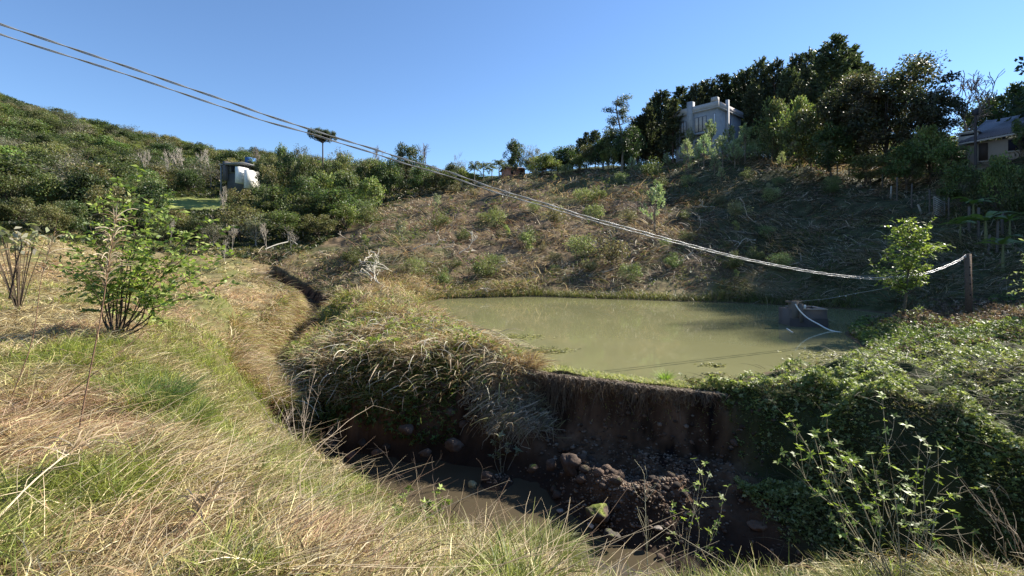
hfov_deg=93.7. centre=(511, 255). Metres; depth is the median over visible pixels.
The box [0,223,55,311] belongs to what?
broadleaf plant
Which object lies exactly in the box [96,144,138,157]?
dark tree
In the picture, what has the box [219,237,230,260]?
pale bare tree
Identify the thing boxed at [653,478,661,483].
rock
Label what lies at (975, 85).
bare tree
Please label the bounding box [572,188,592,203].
bush
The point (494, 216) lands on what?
bush
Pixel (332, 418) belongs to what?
mound creeper
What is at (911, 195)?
fence post
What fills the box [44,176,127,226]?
dark tree
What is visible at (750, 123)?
olive tree
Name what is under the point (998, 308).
leaf litter
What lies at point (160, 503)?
grass tuft
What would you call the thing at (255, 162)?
green tree
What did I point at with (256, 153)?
bare tree
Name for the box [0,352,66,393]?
grass tuft
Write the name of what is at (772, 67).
pine tree
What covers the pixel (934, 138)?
light tree
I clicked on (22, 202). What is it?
olive tree
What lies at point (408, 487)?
weed clump
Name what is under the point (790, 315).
concrete box
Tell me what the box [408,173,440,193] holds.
grey tree
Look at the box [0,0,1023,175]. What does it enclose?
sky
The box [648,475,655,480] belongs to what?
rock
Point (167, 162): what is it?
pale bare tree
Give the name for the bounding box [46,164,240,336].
leafy sapling
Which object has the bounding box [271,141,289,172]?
green tree
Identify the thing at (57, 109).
green tree
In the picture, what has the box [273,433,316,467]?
grass tuft
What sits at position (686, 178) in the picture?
bush
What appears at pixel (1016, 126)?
light tree
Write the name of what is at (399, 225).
sapling tree
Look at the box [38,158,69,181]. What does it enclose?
dark tree
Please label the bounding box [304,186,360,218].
green tree
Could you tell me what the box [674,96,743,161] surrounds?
concrete house
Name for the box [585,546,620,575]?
grass tuft
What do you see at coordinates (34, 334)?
grass tuft
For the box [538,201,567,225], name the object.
bush
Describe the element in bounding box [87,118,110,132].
dark tree
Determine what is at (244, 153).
dark tree
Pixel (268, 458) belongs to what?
grass tuft
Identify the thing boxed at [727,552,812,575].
grass tuft
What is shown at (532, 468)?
rock
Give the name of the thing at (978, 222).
fence post
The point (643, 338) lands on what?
pond water
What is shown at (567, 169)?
bush
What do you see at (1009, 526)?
dry shrub
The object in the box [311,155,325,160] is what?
olive tree
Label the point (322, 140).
araucaria
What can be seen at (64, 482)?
green grass
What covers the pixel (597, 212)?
bush
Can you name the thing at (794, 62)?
pine tree
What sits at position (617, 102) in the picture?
eucalyptus
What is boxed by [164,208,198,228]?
olive tree
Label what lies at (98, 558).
dry grass
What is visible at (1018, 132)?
dark tree
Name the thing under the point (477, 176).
dark tree
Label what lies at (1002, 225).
fence post
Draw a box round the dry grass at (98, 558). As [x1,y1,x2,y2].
[0,226,1023,575]
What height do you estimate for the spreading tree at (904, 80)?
13.227 m
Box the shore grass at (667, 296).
[411,281,863,308]
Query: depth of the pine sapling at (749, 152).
71.97 m
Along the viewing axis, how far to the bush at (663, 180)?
62.48 m
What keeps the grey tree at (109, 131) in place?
on the ground at (590, 418)
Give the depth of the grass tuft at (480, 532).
3.88 m
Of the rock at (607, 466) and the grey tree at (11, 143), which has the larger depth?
the grey tree at (11, 143)
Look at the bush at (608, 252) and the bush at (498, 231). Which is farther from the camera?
the bush at (498, 231)
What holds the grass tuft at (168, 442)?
on the ground at (590, 418)
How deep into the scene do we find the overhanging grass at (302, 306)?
23.51 m
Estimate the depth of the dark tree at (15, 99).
195.69 m
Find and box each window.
[678,121,685,133]
[678,146,684,158]
[695,115,706,132]
[977,143,988,162]
[1007,138,1023,152]
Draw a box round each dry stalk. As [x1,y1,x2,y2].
[1,235,28,298]
[1,425,127,515]
[10,220,73,399]
[64,295,165,397]
[72,203,148,434]
[111,417,290,521]
[118,519,163,545]
[167,472,245,550]
[258,482,335,536]
[299,398,391,498]
[632,459,660,573]
[657,504,743,574]
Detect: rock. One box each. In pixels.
[320,448,329,454]
[325,430,332,439]
[327,441,338,450]
[345,451,355,459]
[358,438,366,447]
[371,449,383,457]
[381,443,390,450]
[398,424,413,435]
[418,448,431,456]
[440,381,450,389]
[445,407,456,416]
[445,438,464,451]
[459,420,466,427]
[468,480,476,487]
[472,408,481,419]
[481,471,493,481]
[500,443,513,452]
[528,464,537,473]
[546,458,555,470]
[553,490,561,498]
[560,453,580,476]
[576,473,586,483]
[579,454,586,458]
[579,465,590,473]
[585,503,610,522]
[587,456,593,461]
[593,468,604,476]
[599,483,607,490]
[601,464,611,469]
[603,528,620,541]
[609,469,617,474]
[610,476,622,485]
[613,504,619,510]
[617,469,624,478]
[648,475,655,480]
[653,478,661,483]
[653,483,660,489]
[653,525,662,529]
[656,553,664,560]
[663,485,669,491]
[667,471,675,477]
[672,481,680,488]
[679,490,687,497]
[705,492,712,498]
[730,439,737,446]
[747,520,767,531]
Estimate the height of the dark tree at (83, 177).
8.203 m
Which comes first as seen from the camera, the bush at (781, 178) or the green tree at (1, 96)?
the bush at (781, 178)
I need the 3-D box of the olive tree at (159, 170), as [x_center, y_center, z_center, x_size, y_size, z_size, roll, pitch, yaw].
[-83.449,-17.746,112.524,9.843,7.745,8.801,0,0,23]
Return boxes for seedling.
[488,430,522,473]
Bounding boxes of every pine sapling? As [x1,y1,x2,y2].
[626,157,636,169]
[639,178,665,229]
[662,153,670,169]
[677,138,693,164]
[683,153,693,171]
[684,127,696,156]
[693,133,714,167]
[693,142,702,165]
[702,118,720,158]
[708,153,721,175]
[714,136,732,167]
[715,166,725,179]
[721,124,735,158]
[725,139,744,167]
[736,123,755,161]
[746,145,754,158]
[753,136,769,157]
[776,151,785,163]
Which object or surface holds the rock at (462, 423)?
on the ground at (590, 418)
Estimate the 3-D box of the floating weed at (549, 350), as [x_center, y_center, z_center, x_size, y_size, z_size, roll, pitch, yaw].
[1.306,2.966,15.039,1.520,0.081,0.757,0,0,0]
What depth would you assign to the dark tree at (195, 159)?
147.98 m
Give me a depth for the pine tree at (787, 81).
79.40 m
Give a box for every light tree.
[0,145,27,157]
[12,142,42,156]
[19,172,73,215]
[73,118,92,124]
[93,135,132,148]
[124,143,145,155]
[166,163,177,175]
[170,154,196,163]
[307,170,341,203]
[329,204,365,230]
[357,176,386,206]
[359,157,389,170]
[370,161,398,191]
[455,168,474,184]
[526,152,555,176]
[544,160,564,173]
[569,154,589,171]
[599,145,618,168]
[778,94,815,168]
[907,124,950,182]
[923,138,973,173]
[977,150,1019,219]
[1010,117,1023,152]
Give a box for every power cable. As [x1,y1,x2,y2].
[0,23,965,277]
[0,33,963,279]
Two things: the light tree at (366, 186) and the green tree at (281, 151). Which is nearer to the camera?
the light tree at (366, 186)
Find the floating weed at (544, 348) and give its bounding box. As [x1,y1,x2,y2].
[516,345,580,351]
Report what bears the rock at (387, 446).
on the ground at (590, 418)
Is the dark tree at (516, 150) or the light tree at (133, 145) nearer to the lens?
the dark tree at (516, 150)
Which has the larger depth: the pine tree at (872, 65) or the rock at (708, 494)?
the pine tree at (872, 65)
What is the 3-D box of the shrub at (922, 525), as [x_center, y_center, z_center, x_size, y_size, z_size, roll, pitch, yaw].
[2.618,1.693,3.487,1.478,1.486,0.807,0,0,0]
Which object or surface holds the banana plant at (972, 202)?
on the ground at (590, 418)
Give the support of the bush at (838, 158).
on the ground at (590, 418)
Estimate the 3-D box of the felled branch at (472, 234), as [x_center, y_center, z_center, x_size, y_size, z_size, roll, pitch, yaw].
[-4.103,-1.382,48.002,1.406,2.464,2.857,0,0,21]
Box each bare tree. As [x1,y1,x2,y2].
[137,150,152,168]
[158,149,177,181]
[169,148,185,167]
[195,149,211,179]
[219,186,227,236]
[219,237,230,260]
[229,225,237,249]
[251,146,259,160]
[259,224,268,252]
[281,230,297,248]
[373,145,385,159]
[416,144,430,163]
[939,69,1004,152]
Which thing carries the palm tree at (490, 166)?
on the ground at (590, 418)
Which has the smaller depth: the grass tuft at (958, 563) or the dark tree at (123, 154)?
the grass tuft at (958, 563)
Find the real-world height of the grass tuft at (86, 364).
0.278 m
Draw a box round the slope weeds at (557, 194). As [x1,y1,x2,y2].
[277,153,1018,292]
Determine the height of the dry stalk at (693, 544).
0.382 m
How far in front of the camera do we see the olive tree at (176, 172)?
124.34 m
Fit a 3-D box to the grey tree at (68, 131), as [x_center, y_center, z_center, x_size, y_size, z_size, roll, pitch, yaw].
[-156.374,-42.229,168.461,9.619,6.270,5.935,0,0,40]
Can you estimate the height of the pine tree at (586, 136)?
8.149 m
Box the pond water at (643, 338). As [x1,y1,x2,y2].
[426,297,889,382]
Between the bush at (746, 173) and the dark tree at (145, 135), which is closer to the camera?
the bush at (746, 173)
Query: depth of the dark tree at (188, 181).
111.93 m
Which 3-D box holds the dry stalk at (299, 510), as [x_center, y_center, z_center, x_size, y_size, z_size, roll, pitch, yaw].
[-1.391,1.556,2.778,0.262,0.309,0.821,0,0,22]
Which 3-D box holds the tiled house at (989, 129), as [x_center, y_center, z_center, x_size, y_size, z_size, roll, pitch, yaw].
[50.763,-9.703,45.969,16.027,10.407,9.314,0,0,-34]
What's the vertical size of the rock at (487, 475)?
0.239 m
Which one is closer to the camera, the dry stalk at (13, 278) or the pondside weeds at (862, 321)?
the dry stalk at (13, 278)
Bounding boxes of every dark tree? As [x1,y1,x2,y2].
[0,126,11,136]
[0,151,60,164]
[0,154,62,210]
[0,198,25,221]
[1,96,27,110]
[2,114,19,125]
[25,131,69,146]
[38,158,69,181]
[39,118,65,132]
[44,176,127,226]
[49,133,68,139]
[54,165,125,221]
[59,118,84,130]
[73,156,162,191]
[74,155,153,181]
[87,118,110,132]
[91,204,158,234]
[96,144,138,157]
[101,123,123,135]
[110,150,142,160]
[111,129,143,142]
[111,180,173,216]
[133,132,154,141]
[142,156,164,171]
[145,155,165,161]
[146,142,186,159]
[163,149,193,162]
[171,168,204,195]
[178,143,199,149]
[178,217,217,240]
[180,141,203,150]
[183,156,218,175]
[187,144,222,159]
[210,148,244,163]
[237,151,252,157]
[240,146,263,153]
[274,150,298,191]
[289,158,319,189]
[310,160,335,189]
[331,154,352,174]
[371,157,407,194]
[392,141,423,184]
[443,162,465,179]
[463,174,490,180]
[503,138,525,176]
[548,145,577,170]
[550,154,569,171]
[586,135,613,169]
[597,125,620,166]
[612,125,647,169]
[646,123,664,162]
[959,82,1023,140]
[991,56,1023,121]
[1001,81,1023,114]
[1014,87,1023,138]
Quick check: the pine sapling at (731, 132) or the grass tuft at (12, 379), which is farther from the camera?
the pine sapling at (731, 132)
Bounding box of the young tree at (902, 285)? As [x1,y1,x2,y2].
[868,215,955,317]
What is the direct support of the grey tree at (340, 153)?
on the ground at (590, 418)
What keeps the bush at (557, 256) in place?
on the ground at (590, 418)
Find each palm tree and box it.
[466,161,481,183]
[477,162,491,180]
[485,164,498,175]
[490,160,508,176]
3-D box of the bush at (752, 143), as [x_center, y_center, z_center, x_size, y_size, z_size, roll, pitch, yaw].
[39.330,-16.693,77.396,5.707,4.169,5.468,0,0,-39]
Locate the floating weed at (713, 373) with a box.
[701,372,731,375]
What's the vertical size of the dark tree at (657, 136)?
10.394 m
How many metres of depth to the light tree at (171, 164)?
141.73 m
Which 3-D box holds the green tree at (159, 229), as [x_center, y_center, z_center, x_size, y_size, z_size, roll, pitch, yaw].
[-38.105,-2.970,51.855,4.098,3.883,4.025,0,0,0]
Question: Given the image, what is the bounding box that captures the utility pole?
[972,109,978,166]
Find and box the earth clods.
[272,370,765,464]
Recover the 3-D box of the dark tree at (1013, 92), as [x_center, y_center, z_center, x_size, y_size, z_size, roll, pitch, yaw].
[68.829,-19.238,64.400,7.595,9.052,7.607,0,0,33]
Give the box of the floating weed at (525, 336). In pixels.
[492,333,554,339]
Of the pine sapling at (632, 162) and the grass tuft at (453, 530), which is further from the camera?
the pine sapling at (632, 162)
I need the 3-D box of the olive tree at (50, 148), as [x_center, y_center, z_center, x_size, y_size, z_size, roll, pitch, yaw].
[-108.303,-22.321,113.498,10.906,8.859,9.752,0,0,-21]
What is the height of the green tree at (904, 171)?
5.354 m
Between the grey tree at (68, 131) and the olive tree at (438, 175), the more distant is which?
the grey tree at (68, 131)
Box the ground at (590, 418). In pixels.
[0,126,1023,575]
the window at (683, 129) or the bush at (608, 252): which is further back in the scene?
the window at (683, 129)
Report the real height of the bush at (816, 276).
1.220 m
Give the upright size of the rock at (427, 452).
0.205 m
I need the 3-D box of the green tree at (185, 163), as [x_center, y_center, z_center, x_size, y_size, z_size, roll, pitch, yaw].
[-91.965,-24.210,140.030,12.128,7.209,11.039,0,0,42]
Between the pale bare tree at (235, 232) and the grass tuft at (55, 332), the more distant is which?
the pale bare tree at (235, 232)
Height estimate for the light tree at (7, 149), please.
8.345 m
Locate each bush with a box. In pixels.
[245,360,340,452]
[340,245,364,263]
[352,199,375,213]
[356,204,383,224]
[367,255,380,266]
[368,226,377,232]
[371,447,491,525]
[396,260,414,275]
[403,256,424,273]
[430,211,450,228]
[430,266,453,284]
[446,180,460,193]
[448,258,462,267]
[455,225,473,242]
[466,251,498,280]
[468,187,478,194]
[476,212,486,220]
[482,208,508,227]
[486,254,505,270]
[495,229,505,237]
[518,227,544,244]
[524,201,541,212]
[537,244,546,252]
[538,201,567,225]
[545,249,563,265]
[550,264,560,270]
[558,163,573,175]
[562,233,597,259]
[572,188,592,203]
[581,255,601,273]
[582,202,605,219]
[587,185,606,199]
[593,232,630,265]
[613,172,628,183]
[617,262,643,281]
[619,207,637,222]
[640,155,665,176]
[641,147,664,161]
[649,144,675,162]
[655,175,668,185]
[659,237,673,248]
[662,252,682,268]
[678,228,694,242]
[679,212,689,219]
[680,174,695,185]
[713,192,726,204]
[718,250,744,272]
[726,199,753,219]
[739,167,755,179]
[741,140,766,159]
[745,246,766,259]
[758,225,777,238]
[759,146,780,161]
[762,187,780,201]
[765,251,794,270]
[771,176,785,185]
[799,166,822,184]
[809,267,829,280]
[813,149,846,165]
[822,174,841,186]
[822,179,839,194]
[841,144,889,168]
[860,145,894,168]
[1002,238,1023,308]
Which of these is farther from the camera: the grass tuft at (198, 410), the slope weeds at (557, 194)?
the slope weeds at (557, 194)
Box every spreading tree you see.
[792,73,897,173]
[810,50,963,178]
[886,88,971,168]
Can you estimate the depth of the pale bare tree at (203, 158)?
124.32 m
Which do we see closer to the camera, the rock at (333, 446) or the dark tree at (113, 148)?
the rock at (333, 446)
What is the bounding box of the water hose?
[795,304,837,331]
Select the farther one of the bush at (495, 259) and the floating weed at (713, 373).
the bush at (495, 259)
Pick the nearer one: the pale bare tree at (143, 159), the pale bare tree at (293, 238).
the pale bare tree at (293, 238)
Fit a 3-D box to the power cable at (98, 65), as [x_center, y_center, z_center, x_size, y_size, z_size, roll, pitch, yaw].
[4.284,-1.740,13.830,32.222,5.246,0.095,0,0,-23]
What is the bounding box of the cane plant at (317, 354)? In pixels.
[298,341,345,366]
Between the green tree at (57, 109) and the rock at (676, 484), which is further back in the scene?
the green tree at (57, 109)
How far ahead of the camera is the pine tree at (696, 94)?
95.25 m
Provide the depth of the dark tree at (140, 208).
55.43 m
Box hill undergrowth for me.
[0,100,445,264]
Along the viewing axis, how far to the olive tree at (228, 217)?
57.98 m
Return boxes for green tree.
[0,93,8,101]
[0,102,20,119]
[0,115,55,135]
[0,126,30,145]
[0,170,44,208]
[2,108,27,123]
[43,107,70,114]
[44,199,94,234]
[52,131,102,148]
[62,122,104,136]
[65,141,104,155]
[67,147,114,162]
[82,124,107,134]
[102,152,153,171]
[121,168,165,190]
[122,172,175,202]
[137,148,173,162]
[137,212,179,240]
[158,135,177,141]
[180,160,214,179]
[245,183,290,220]
[249,154,268,161]
[250,157,268,170]
[254,209,304,239]
[268,159,286,195]
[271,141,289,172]
[277,193,331,224]
[283,174,324,207]
[288,152,315,190]
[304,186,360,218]
[332,169,367,206]
[350,158,360,167]
[354,158,382,188]
[407,163,435,195]
[438,170,460,191]
[520,157,544,172]
[566,146,583,168]
[614,145,638,165]
[751,96,795,165]
[769,103,842,172]
[804,121,856,177]
[838,141,866,166]
[843,152,892,187]
[878,137,937,191]
[935,160,990,211]
[954,108,1007,141]
[1000,164,1023,221]
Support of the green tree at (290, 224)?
on the ground at (590, 418)
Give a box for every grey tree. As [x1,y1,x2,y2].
[0,99,24,107]
[0,136,17,145]
[0,137,31,146]
[19,130,57,142]
[21,104,46,111]
[27,172,107,205]
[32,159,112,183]
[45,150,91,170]
[49,110,82,119]
[56,127,76,137]
[62,116,96,135]
[66,147,96,160]
[101,129,117,134]
[121,124,141,133]
[128,147,148,157]
[140,160,173,172]
[155,138,181,146]
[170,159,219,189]
[185,165,212,179]
[196,222,228,245]
[206,161,222,181]
[231,210,281,244]
[292,143,310,159]
[326,147,352,166]
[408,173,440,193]
[452,160,466,169]
[521,144,541,165]
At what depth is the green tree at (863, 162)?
49.81 m
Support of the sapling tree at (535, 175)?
on the ground at (590, 418)
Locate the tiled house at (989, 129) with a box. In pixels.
[957,115,1023,169]
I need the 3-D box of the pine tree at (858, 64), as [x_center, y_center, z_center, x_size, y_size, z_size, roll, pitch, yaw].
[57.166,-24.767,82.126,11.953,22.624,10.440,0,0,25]
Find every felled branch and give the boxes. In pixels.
[358,248,395,274]
[360,260,381,284]
[459,231,476,253]
[472,281,492,292]
[491,258,511,273]
[726,236,755,248]
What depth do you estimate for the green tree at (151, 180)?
76.83 m
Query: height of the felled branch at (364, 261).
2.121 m
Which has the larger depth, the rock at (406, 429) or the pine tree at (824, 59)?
the pine tree at (824, 59)
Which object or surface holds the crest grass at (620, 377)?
on the ground at (590, 418)
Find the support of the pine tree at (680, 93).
on the ground at (590, 418)
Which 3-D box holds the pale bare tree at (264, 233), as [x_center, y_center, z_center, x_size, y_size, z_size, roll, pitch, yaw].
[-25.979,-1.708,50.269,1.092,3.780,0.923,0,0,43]
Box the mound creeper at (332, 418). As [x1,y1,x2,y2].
[267,343,461,445]
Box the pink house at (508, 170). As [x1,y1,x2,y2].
[500,166,525,176]
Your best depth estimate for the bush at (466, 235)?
51.44 m
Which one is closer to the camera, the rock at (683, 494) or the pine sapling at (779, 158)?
the rock at (683, 494)
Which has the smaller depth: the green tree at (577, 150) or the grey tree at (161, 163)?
the green tree at (577, 150)
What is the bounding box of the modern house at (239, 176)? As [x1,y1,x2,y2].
[218,157,268,196]
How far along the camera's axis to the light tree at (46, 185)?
58.78 m
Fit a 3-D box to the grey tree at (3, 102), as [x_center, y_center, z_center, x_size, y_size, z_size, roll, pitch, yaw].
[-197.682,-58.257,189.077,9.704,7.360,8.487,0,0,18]
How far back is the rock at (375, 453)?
11.43 m
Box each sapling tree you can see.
[360,234,369,248]
[395,218,408,244]
[432,193,441,208]
[502,224,510,239]
[519,232,535,260]
[529,168,538,183]
[731,221,739,230]
[764,182,772,192]
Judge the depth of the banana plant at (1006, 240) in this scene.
25.96 m
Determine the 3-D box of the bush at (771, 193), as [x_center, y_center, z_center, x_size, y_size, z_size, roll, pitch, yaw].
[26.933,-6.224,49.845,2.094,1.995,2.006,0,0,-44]
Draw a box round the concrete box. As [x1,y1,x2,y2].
[779,299,827,326]
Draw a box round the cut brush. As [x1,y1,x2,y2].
[242,135,1023,312]
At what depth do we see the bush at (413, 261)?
37.85 m
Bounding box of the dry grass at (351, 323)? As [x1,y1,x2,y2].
[255,295,523,426]
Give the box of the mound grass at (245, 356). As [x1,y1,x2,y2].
[221,267,565,449]
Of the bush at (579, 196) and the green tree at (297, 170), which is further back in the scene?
the green tree at (297, 170)
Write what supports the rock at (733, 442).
on the ground at (590, 418)
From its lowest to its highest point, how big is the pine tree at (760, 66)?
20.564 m
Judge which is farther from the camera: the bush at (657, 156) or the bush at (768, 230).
the bush at (657, 156)
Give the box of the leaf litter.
[847,294,1023,354]
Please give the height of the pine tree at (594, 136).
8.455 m
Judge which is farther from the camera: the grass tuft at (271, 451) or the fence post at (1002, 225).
the fence post at (1002, 225)
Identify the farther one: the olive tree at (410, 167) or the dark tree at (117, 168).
the olive tree at (410, 167)
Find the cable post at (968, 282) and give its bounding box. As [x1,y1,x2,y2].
[964,254,972,314]
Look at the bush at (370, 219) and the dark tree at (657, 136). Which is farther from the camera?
the dark tree at (657, 136)
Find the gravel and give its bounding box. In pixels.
[483,419,825,573]
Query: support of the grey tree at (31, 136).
on the ground at (590, 418)
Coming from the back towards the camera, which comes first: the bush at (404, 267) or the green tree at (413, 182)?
the green tree at (413, 182)
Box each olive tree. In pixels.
[0,100,19,109]
[0,110,22,130]
[0,196,42,221]
[21,109,63,121]
[24,201,76,234]
[27,143,76,163]
[34,110,65,131]
[34,139,82,157]
[59,161,111,185]
[80,183,140,225]
[91,135,128,148]
[106,133,130,143]
[109,177,154,202]
[123,141,145,147]
[137,137,156,146]
[138,131,163,142]
[146,164,180,188]
[157,134,180,146]
[164,167,185,187]
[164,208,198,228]
[198,147,227,165]
[212,158,243,176]
[215,201,263,241]
[222,187,260,214]
[250,163,280,199]
[252,148,272,154]
[252,157,267,198]
[257,152,288,198]
[289,160,300,179]
[296,213,339,237]
[310,158,321,174]
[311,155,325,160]
[330,154,359,188]
[399,161,413,182]
[425,168,447,191]
[579,142,600,168]
[740,125,766,146]
[741,114,761,140]
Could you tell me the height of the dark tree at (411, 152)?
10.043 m
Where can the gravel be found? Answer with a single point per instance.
(629, 488)
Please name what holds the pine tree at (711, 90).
on the ground at (590, 418)
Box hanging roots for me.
[488,367,729,428]
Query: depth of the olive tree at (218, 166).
125.08 m
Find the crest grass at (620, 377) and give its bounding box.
[509,363,784,442]
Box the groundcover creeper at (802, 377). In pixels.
[678,305,1023,575]
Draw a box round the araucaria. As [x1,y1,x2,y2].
[307,127,336,163]
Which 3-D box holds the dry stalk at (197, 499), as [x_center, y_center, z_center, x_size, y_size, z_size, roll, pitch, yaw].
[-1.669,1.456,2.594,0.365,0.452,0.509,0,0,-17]
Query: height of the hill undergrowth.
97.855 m
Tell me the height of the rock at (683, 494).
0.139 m
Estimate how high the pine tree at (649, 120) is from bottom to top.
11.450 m
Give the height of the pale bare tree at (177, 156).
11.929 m
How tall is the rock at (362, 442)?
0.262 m
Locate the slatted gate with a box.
[933,197,944,217]
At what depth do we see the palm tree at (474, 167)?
91.77 m
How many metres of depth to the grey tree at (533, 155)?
91.58 m
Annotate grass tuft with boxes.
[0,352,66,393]
[0,369,27,390]
[2,356,81,384]
[3,322,65,338]
[3,375,82,407]
[6,324,62,338]
[31,324,87,338]
[55,357,111,372]
[64,368,184,417]
[67,416,211,464]
[86,360,221,416]
[92,475,201,536]
[95,341,160,364]
[101,375,200,418]
[116,335,153,349]
[126,398,213,426]
[135,387,239,430]
[208,376,235,393]
[218,447,310,486]
[225,389,252,404]
[237,437,295,462]
[239,428,289,456]
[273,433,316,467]
[286,432,327,450]
[292,463,369,503]
[294,462,332,486]
[299,508,474,575]
[405,500,558,566]
[418,509,502,548]
[435,515,523,549]
[438,501,609,575]
[484,512,607,574]
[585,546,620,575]
[648,561,700,575]
[654,370,677,379]
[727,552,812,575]
[795,544,922,575]
[893,535,1023,575]
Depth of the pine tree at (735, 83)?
99.51 m
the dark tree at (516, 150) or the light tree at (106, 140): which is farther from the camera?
the light tree at (106, 140)
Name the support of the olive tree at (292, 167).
on the ground at (590, 418)
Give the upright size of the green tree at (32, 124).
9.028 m
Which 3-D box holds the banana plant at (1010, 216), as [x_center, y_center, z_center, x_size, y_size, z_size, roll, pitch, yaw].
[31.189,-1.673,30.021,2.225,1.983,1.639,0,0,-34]
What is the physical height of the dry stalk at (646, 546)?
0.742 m
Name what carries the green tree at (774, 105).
on the ground at (590, 418)
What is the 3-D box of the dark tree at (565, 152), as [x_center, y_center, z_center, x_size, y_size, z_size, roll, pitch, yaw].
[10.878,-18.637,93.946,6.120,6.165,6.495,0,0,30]
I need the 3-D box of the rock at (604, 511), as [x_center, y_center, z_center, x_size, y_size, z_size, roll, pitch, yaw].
[1.576,4.686,8.790,0.456,0.306,0.500,0,0,23]
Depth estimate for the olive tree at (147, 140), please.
188.59 m
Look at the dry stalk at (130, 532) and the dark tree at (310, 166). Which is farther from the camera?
the dark tree at (310, 166)
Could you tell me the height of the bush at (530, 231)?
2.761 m
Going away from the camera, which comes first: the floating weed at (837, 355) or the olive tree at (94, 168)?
the floating weed at (837, 355)
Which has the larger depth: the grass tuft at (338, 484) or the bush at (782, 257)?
the bush at (782, 257)
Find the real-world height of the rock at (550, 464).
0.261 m
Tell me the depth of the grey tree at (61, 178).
65.01 m
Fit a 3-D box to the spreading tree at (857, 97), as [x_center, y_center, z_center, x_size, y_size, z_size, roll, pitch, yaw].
[38.940,-14.664,55.986,11.145,11.483,11.201,0,0,37]
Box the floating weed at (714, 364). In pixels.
[699,362,725,366]
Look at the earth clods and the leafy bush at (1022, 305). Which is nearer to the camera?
the earth clods
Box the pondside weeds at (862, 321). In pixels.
[847,292,1023,353]
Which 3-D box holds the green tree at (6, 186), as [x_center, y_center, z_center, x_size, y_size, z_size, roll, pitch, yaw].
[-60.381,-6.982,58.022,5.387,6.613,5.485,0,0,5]
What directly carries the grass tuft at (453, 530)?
on the ground at (590, 418)
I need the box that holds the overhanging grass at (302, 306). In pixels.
[237,285,325,425]
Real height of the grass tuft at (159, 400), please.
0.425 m
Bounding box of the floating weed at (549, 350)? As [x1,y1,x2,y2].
[532,348,567,353]
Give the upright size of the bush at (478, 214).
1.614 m
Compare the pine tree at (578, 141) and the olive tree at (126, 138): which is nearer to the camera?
the pine tree at (578, 141)
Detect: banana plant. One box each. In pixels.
[940,218,976,239]
[950,211,1017,251]
[951,196,997,226]
[973,234,1023,272]
[993,213,1023,238]
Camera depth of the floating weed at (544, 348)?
15.39 m
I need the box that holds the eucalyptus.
[601,93,635,170]
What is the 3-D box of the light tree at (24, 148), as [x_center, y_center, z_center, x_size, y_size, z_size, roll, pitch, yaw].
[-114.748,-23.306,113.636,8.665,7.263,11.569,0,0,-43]
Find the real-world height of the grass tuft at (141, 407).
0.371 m
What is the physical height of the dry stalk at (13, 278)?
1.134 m
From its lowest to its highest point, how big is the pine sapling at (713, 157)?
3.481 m
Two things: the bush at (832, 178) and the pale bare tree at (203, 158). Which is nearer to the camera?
the bush at (832, 178)
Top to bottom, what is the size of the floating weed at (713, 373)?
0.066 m
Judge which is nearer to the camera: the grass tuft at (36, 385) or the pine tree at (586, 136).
the grass tuft at (36, 385)
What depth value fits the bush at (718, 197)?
52.72 m
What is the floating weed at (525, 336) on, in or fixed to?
on the pond water at (643, 338)
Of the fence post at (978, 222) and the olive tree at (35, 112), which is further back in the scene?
the olive tree at (35, 112)
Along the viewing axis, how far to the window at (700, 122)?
80.04 m
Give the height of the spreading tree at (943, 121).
9.584 m
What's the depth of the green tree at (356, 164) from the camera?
113.22 m
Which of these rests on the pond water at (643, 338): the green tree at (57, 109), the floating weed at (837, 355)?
the floating weed at (837, 355)
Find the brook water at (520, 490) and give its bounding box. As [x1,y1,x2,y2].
[270,297,765,575]
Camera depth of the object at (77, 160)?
103.05 m
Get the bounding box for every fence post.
[896,177,897,200]
[911,184,912,207]
[948,198,949,218]
[967,207,970,233]
[977,207,979,240]
[987,235,990,253]
[995,221,998,252]
[1000,213,1003,234]
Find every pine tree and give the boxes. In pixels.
[574,137,582,167]
[579,132,593,166]
[584,129,601,167]
[620,114,654,163]
[638,105,661,162]
[645,89,675,160]
[645,95,662,161]
[655,98,686,162]
[668,84,699,131]
[684,82,707,108]
[699,77,723,104]
[709,73,736,106]
[728,69,745,108]
[729,65,759,144]
[741,55,776,111]
[741,83,766,140]
[757,56,787,113]
[768,66,803,136]
[781,78,820,143]
[785,52,810,103]
[797,46,827,92]
[806,32,864,125]
[832,43,872,83]
[866,63,879,87]
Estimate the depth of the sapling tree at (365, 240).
48.14 m
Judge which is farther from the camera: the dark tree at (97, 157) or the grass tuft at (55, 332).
the dark tree at (97, 157)
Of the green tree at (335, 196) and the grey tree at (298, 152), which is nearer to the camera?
the green tree at (335, 196)
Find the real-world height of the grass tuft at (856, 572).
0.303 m
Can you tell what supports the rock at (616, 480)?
on the ground at (590, 418)
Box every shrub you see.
[666,458,730,575]
[768,381,988,575]
[930,459,1023,570]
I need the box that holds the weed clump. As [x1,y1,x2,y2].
[392,484,452,521]
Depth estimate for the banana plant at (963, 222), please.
30.96 m
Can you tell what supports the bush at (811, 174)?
on the ground at (590, 418)
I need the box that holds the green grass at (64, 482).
[0,228,1023,575]
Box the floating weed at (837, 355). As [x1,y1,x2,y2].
[779,349,859,360]
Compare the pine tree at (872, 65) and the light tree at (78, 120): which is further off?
the light tree at (78, 120)

